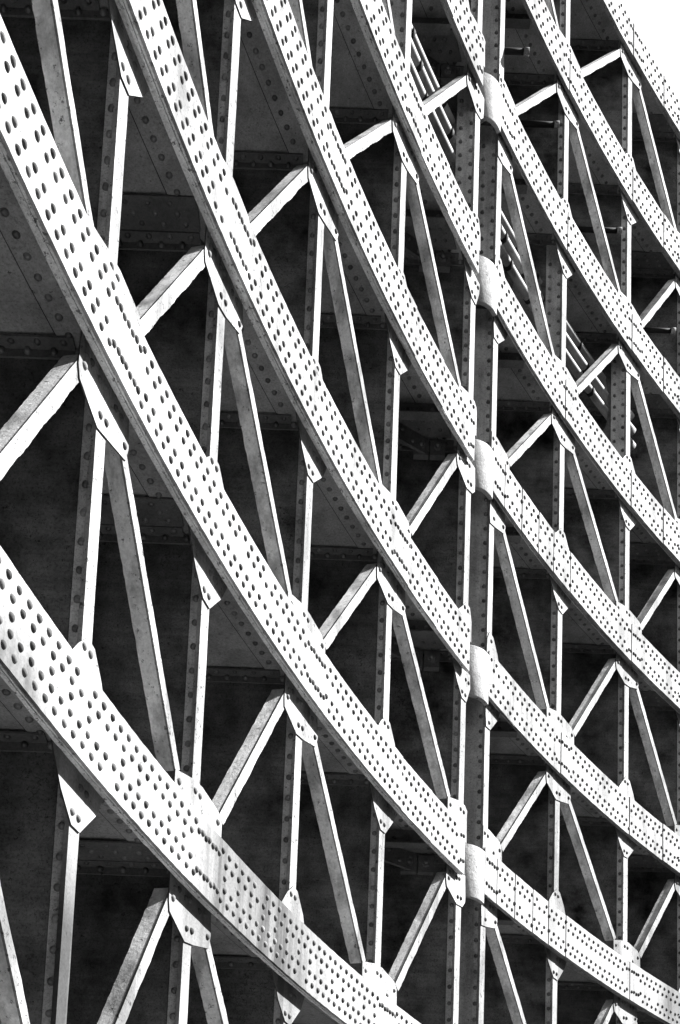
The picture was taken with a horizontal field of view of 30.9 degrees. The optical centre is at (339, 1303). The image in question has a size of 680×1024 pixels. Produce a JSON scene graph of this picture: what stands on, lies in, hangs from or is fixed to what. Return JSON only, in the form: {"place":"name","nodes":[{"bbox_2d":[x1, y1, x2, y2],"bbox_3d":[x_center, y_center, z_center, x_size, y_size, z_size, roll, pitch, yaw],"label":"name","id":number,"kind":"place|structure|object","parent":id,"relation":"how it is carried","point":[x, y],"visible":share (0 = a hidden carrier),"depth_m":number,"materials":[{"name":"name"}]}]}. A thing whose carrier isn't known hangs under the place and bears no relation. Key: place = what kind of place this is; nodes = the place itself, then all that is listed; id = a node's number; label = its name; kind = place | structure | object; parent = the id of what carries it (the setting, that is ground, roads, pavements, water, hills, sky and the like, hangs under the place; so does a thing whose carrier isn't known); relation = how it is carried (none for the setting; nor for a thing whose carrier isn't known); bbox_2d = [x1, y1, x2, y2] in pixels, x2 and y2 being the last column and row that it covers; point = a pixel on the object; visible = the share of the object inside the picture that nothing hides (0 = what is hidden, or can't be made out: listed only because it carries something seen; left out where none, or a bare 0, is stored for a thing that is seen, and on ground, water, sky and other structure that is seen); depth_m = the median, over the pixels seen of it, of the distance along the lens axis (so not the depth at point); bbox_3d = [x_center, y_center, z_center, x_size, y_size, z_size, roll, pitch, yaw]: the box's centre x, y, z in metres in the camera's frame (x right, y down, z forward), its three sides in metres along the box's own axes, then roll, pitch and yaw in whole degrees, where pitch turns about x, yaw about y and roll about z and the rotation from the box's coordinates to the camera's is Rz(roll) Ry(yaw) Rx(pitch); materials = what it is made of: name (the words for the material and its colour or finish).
{"place":"outdoors","nodes":[
{"label":"outdoors","id":0,"kind":"place"},
{"bbox_2d":[622,0,679,99],"label":"sky","id":1,"kind":"structure","parent":0,"point":[657,22],"materials":[{"name":"white"}]},
{"label":"ground","id":2,"kind":"structure","parent":0,"visible":0},
{"bbox_2d":[0,0,127,1023],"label":"upright frame","id":3,"kind":"object","parent":2,"relation":"on","point":[51,482],"visible":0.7,"depth_m":5.84,"materials":[{"name":"grey paint"}]},
{"bbox_2d":[0,546,456,1023],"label":"curved girder","id":4,"kind":"object","parent":3,"relation":"attached to","point":[116,782],"visible":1,"depth_m":6.44,"materials":[{"name":"white metal"}]},
{"bbox_2d":[0,883,29,1023],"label":"diagonal brace","id":5,"kind":"object","parent":4,"relation":"attached to","point":[13,1008],"visible":1,"depth_m":5.15,"materials":[{"name":"paint"}]},
{"bbox_2d":[97,888,169,1023],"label":"diagonal brace","id":6,"kind":"object","parent":4,"relation":"attached to","point":[127,983],"visible":1,"depth_m":6.33,"materials":[{"name":"paint"}]},
{"bbox_2d":[191,943,228,1023],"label":"diagonal brace","id":7,"kind":"object","parent":4,"relation":"attached to","point":[209,985],"visible":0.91,"depth_m":7.15,"materials":[{"name":"paint"}]},
{"bbox_2d":[66,0,240,1023],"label":"upright frame","id":8,"kind":"object","parent":2,"relation":"on","point":[117,882],"visible":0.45,"depth_m":7.05,"materials":[{"name":"grey paint"}]},
{"bbox_2d":[187,0,333,1023],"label":"upright frame","id":9,"kind":"object","parent":2,"relation":"on","point":[259,832],"visible":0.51,"depth_m":8.47,"materials":[{"name":"grey paint"}]},
{"bbox_2d":[296,0,411,974],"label":"upright frame","id":10,"kind":"object","parent":2,"relation":"on","point":[358,652],"visible":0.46,"depth_m":9.78,"materials":[{"name":"grey paint"}]},
{"bbox_2d":[380,0,482,1023],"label":"upright frame","id":11,"kind":"object","parent":2,"relation":"on","point":[428,992],"visible":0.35,"depth_m":11.01,"materials":[{"name":"grey paint"}]},
{"bbox_2d":[410,57,635,450],"bbox_3d":[1.812,-10.752,12.640,0.294,0.100,5.771,-3,-9,35],"label":"pipe","id":12,"kind":"object","parent":11,"relation":"attached to","point":[521,287],"visible":0.41,"depth_m":12.69,"materials":[{"name":"metal"}]},
{"bbox_2d":[410,38,635,434],"bbox_3d":[1.819,-10.954,12.666,0.294,0.100,5.771,-3,-9,35],"label":"pipe","id":13,"kind":"object","parent":11,"relation":"attached to","point":[571,347],"visible":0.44,"depth_m":12.68,"materials":[{"name":"metal"}]},
{"bbox_2d":[458,0,504,1023],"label":"upright frame","id":14,"kind":"object","parent":2,"relation":"on","point":[472,928],"visible":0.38,"depth_m":11.60,"materials":[{"name":"grey paint"}]},
{"bbox_2d":[0,15,679,1023],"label":"curved girder","id":15,"kind":"object","parent":14,"relation":"attached to","point":[60,271],"visible":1,"depth_m":7.16,"materials":[{"name":"white metal"}]},
{"bbox_2d":[0,354,78,480],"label":"diagonal brace","id":16,"kind":"object","parent":15,"relation":"attached to","point":[39,407],"visible":1,"depth_m":5.35,"materials":[{"name":"paint"}]},
{"bbox_2d":[104,439,179,770],"bbox_3d":[-1.040,-3.633,6.433,0.098,1.352,0.906,0,-8,18],"label":"diagonal brace","id":17,"kind":"object","parent":15,"relation":"attached to","point":[133,564],"visible":0.95,"depth_m":6.41,"materials":[{"name":"paint"}]},
{"bbox_2d":[212,689,283,824],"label":"diagonal brace","id":18,"kind":"object","parent":15,"relation":"attached to","point":[238,773],"visible":0.96,"depth_m":7.68,"materials":[{"name":"paint"}]},
{"bbox_2d":[302,740,365,963],"bbox_3d":[-0.056,-3.279,8.877,0.096,1.354,1.043,-2,-8,26],"label":"diagonal brace","id":19,"kind":"object","parent":15,"relation":"attached to","point":[329,835],"visible":0.98,"depth_m":8.86,"materials":[{"name":"paint"}]},
{"bbox_2d":[388,872,445,990],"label":"diagonal brace","id":20,"kind":"object","parent":15,"relation":"attached to","point":[413,939],"visible":0.97,"depth_m":10.12,"materials":[{"name":"paint"}]},
{"bbox_2d":[485,926,525,1023],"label":"diagonal brace","id":21,"kind":"object","parent":15,"relation":"attached to","point":[498,952],"visible":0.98,"depth_m":11.53,"materials":[{"name":"paint"}]},
{"bbox_2d":[594,999,613,1023],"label":"diagonal brace","id":22,"kind":"object","parent":15,"relation":"attached to","point":[605,1013],"visible":1,"depth_m":13.19,"materials":[{"name":"paint"}]},
{"bbox_2d":[99,0,679,895],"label":"curved girder","id":23,"kind":"object","parent":14,"relation":"attached to","point":[171,146],"visible":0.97,"depth_m":8.54,"materials":[{"name":"white metal"}]},
{"bbox_2d":[32,0,93,225],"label":"diagonal brace","id":24,"kind":"object","parent":23,"relation":"attached to","point":[50,36],"visible":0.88,"depth_m":5.59,"materials":[{"name":"paint"}]},
{"bbox_2d":[136,245,204,335],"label":"diagonal brace","id":25,"kind":"object","parent":23,"relation":"attached to","point":[155,304],"visible":0.96,"depth_m":6.73,"materials":[{"name":"paint"}]},
{"bbox_2d":[224,318,291,594],"bbox_3d":[-0.535,-5.422,7.898,0.097,1.244,1.017,-1,-8,22],"label":"diagonal brace","id":26,"kind":"object","parent":23,"relation":"attached to","point":[245,402],"visible":0.94,"depth_m":7.86,"materials":[{"name":"paint"}]},
{"bbox_2d":[319,564,376,649],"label":"diagonal brace","id":27,"kind":"object","parent":23,"relation":"attached to","point":[343,609],"visible":0.94,"depth_m":9.17,"materials":[{"name":"paint"}]},
{"bbox_2d":[392,609,449,798],"bbox_3d":[0.671,-5.060,10.340,0.095,1.245,1.071,-2,-9,30],"label":"diagonal brace","id":28,"kind":"object","parent":23,"relation":"attached to","point":[416,688],"visible":0.98,"depth_m":10.32,"materials":[{"name":"paint"}]},
{"bbox_2d":[496,771,545,851],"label":"diagonal brace","id":29,"kind":"object","parent":23,"relation":"attached to","point":[506,833],"visible":0.98,"depth_m":11.95,"materials":[{"name":"paint"}]},
{"bbox_2d":[560,801,615,940],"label":"diagonal brace","id":30,"kind":"object","parent":23,"relation":"attached to","point":[583,857],"visible":0.98,"depth_m":13.06,"materials":[{"name":"paint"}]},
{"bbox_2d":[634,879,674,957],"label":"diagonal brace","id":31,"kind":"object","parent":23,"relation":"attached to","point":[652,922],"visible":0.97,"depth_m":14.17,"materials":[{"name":"paint"}]},
{"bbox_2d":[234,0,679,726],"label":"curved girder","id":32,"kind":"object","parent":14,"relation":"attached to","point":[282,106],"visible":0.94,"depth_m":10.10,"materials":[{"name":"white metal"}]},
{"bbox_2d":[176,0,213,134],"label":"diagonal brace","id":33,"kind":"object","parent":32,"relation":"attached to","point":[188,20],"visible":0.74,"depth_m":7.07,"materials":[{"name":"paint"}]},
{"bbox_2d":[248,164,307,235],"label":"diagonal brace","id":34,"kind":"object","parent":32,"relation":"attached to","point":[265,210],"visible":0.94,"depth_m":8.20,"materials":[{"name":"paint"}]},
{"bbox_2d":[323,225,381,483],"bbox_3d":[0.086,-7.224,9.393,0.096,1.404,1.045,-2,-8,26],"label":"diagonal brace","id":35,"kind":"object","parent":32,"relation":"attached to","point":[339,293],"visible":0.94,"depth_m":9.35,"materials":[{"name":"paint"}]},
{"bbox_2d":[406,453,456,535],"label":"diagonal brace","id":36,"kind":"object","parent":32,"relation":"attached to","point":[423,504],"visible":0.96,"depth_m":10.64,"materials":[{"name":"paint"}]},
{"bbox_2d":[494,528,548,708],"bbox_3d":[1.786,-6.800,12.175,0.093,1.405,1.140,-3,-9,36],"label":"diagonal brace","id":37,"kind":"object","parent":32,"relation":"attached to","point":[517,606],"visible":0.98,"depth_m":12.16,"materials":[{"name":"paint"}]},
{"bbox_2d":[569,658,615,736],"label":"diagonal brace","id":38,"kind":"object","parent":32,"relation":"attached to","point":[578,719],"visible":0.96,"depth_m":13.36,"materials":[{"name":"paint"}]},
{"bbox_2d":[629,687,676,825],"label":"diagonal brace","id":39,"kind":"object","parent":32,"relation":"attached to","point":[651,753],"visible":0.98,"depth_m":14.38,"materials":[{"name":"paint"}]},
{"bbox_2d":[329,0,679,585],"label":"curved girder","id":40,"kind":"object","parent":14,"relation":"attached to","point":[369,68],"visible":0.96,"depth_m":11.44,"materials":[{"name":"white metal"}]},
{"bbox_2d":[288,0,311,63],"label":"diagonal brace","id":41,"kind":"object","parent":40,"relation":"attached to","point":[296,6],"visible":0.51,"depth_m":8.61,"materials":[{"name":"paint"}]},
{"bbox_2d":[344,119,391,158],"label":"diagonal brace","id":42,"kind":"object","parent":40,"relation":"attached to","point":[361,142],"visible":0.93,"depth_m":9.71,"materials":[{"name":"paint"}]},
{"bbox_2d":[406,172,460,384],"bbox_3d":[0.815,-9.041,10.861,0.095,1.268,1.073,-2,-9,30],"label":"diagonal brace","id":43,"kind":"object","parent":40,"relation":"attached to","point":[414,197],"visible":0.91,"depth_m":10.83,"materials":[{"name":"paint"}]},
{"bbox_2d":[506,413,550,466],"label":"diagonal brace","id":44,"kind":"object","parent":40,"relation":"attached to","point":[527,439],"visible":0.96,"depth_m":12.47,"materials":[{"name":"paint"}]},
{"bbox_2d":[564,448,617,602],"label":"diagonal brace","id":45,"kind":"object","parent":40,"relation":"attached to","point":[576,477],"visible":0.96,"depth_m":13.57,"materials":[{"name":"paint"}]},
{"bbox_2d":[637,569,674,629],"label":"diagonal brace","id":46,"kind":"object","parent":40,"relation":"attached to","point":[654,600],"visible":0.97,"depth_m":14.70,"materials":[{"name":"paint"}]},
{"bbox_2d":[504,47,529,55],"bbox_3d":[1.664,-12.649,12.409,0.497,0.068,0.066,2,-7,0],"label":"rod","id":47,"kind":"object","parent":14,"relation":"attached to","point":[524,51],"visible":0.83,"depth_m":12.39,"materials":[{"name":"metal"}]},
{"bbox_2d":[411,0,679,431],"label":"curved girder","id":48,"kind":"object","parent":14,"relation":"attached to","point":[449,34],"visible":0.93,"depth_m":13.03,"materials":[{"name":"white metal"}]},
{"bbox_2d":[382,0,394,33],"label":"diagonal brace","id":49,"kind":"object","parent":48,"relation":"attached to","point":[386,4],"visible":0.33,"depth_m":10.14,"materials":[{"name":"paint"}]},
{"bbox_2d":[423,75,466,114],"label":"diagonal brace","id":50,"kind":"object","parent":48,"relation":"attached to","point":[440,97],"visible":0.9,"depth_m":11.16,"materials":[{"name":"paint"}]},
{"bbox_2d":[502,165,553,354],"bbox_3d":[1.930,-10.767,12.694,0.092,1.351,1.141,-3,-9,36],"label":"diagonal brace","id":51,"kind":"object","parent":48,"relation":"attached to","point":[517,221],"visible":0.96,"depth_m":12.66,"materials":[{"name":"paint"}]},
{"bbox_2d":[575,344,617,394],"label":"diagonal brace","id":52,"kind":"object","parent":48,"relation":"attached to","point":[594,370],"visible":0.98,"depth_m":13.88,"materials":[{"name":"paint"}]},
{"bbox_2d":[630,375,676,517],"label":"diagonal brace","id":53,"kind":"object","parent":48,"relation":"attached to","point":[651,442],"visible":0.98,"depth_m":14.89,"materials":[{"name":"paint"}]},
{"bbox_2d":[483,0,569,1023],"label":"upright frame","id":54,"kind":"object","parent":2,"relation":"on","point":[530,855],"visible":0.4,"depth_m":12.79,"materials":[{"name":"grey paint"}]},
{"bbox_2d":[520,120,559,128],"bbox_3d":[2.162,-12.847,13.385,0.457,0.068,0.066,2,-7,0],"label":"rod","id":55,"kind":"object","parent":54,"relation":"attached to","point":[542,124],"visible":0.86,"depth_m":13.37,"materials":[{"name":"metal"}]},
{"bbox_2d":[536,39,631,1023],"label":"upright frame","id":56,"kind":"object","parent":2,"relation":"on","point":[601,740],"visible":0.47,"depth_m":13.99,"materials":[{"name":"grey paint"}]},
{"bbox_2d":[411,23,634,420],"bbox_3d":[1.811,-11.161,12.704,0.290,0.096,5.776,-3,-9,35],"label":"pipe","id":57,"kind":"object","parent":56,"relation":"attached to","point":[582,349],"visible":0.38,"depth_m":12.74,"materials":[{"name":"metal"}]},
{"bbox_2d":[577,226,621,233],"bbox_3d":[3.067,-12.704,14.541,0.537,0.068,0.066,2,-7,0],"label":"rod","id":58,"kind":"object","parent":56,"relation":"attached to","point":[611,230],"visible":0.73,"depth_m":14.52,"materials":[{"name":"metal"}]},
{"bbox_2d":[579,113,679,1023],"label":"upright frame","id":59,"kind":"object","parent":2,"relation":"on","point":[651,564],"visible":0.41,"depth_m":15.17,"materials":[{"name":"grey paint"}]},
{"bbox_2d":[504,0,679,295],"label":"curved girder","id":60,"kind":"object","parent":59,"relation":"attached to","point":[531,24],"visible":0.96,"depth_m":14.04,"materials":[{"name":"white metal"}]},
{"bbox_2d":[515,83,556,115],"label":"diagonal brace","id":61,"kind":"object","parent":60,"relation":"attached to","point":[526,104],"visible":0.91,"depth_m":12.98,"materials":[{"name":"paint"}]},
{"bbox_2d":[569,121,619,291],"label":"diagonal brace","id":62,"kind":"object","parent":60,"relation":"attached to","point":[591,199],"visible":0.94,"depth_m":14.08,"materials":[{"name":"paint"}]},
{"bbox_2d":[639,279,674,327],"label":"diagonal brace","id":63,"kind":"object","parent":60,"relation":"attached to","point":[656,303],"visible":0.97,"depth_m":15.22,"materials":[{"name":"paint"}]},
{"bbox_2d":[570,0,679,152],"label":"curved girder","id":64,"kind":"object","parent":59,"relation":"attached to","point":[601,19],"visible":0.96,"depth_m":14.96,"materials":[{"name":"white metal"}]},
{"bbox_2d":[544,0,558,27],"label":"diagonal brace","id":65,"kind":"object","parent":64,"relation":"attached to","point":[550,6],"visible":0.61,"depth_m":13.46,"materials":[{"name":"paint"}]},
{"bbox_2d":[580,49,619,76],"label":"diagonal brace","id":66,"kind":"object","parent":64,"relation":"attached to","point":[597,64],"visible":0.95,"depth_m":14.39,"materials":[{"name":"paint"}]},
{"bbox_2d":[632,82,676,229],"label":"diagonal brace","id":67,"kind":"object","parent":64,"relation":"attached to","point":[650,147],"visible":0.91,"depth_m":15.40,"materials":[{"name":"paint"}]},
{"bbox_2d":[643,327,675,333],"bbox_3d":[3.924,-12.041,15.205,0.457,0.068,0.066,2,-7,0],"label":"rod","id":68,"kind":"object","parent":59,"relation":"attached to","point":[660,330],"visible":0.86,"depth_m":15.18,"materials":[{"name":"metal"}]}
]}

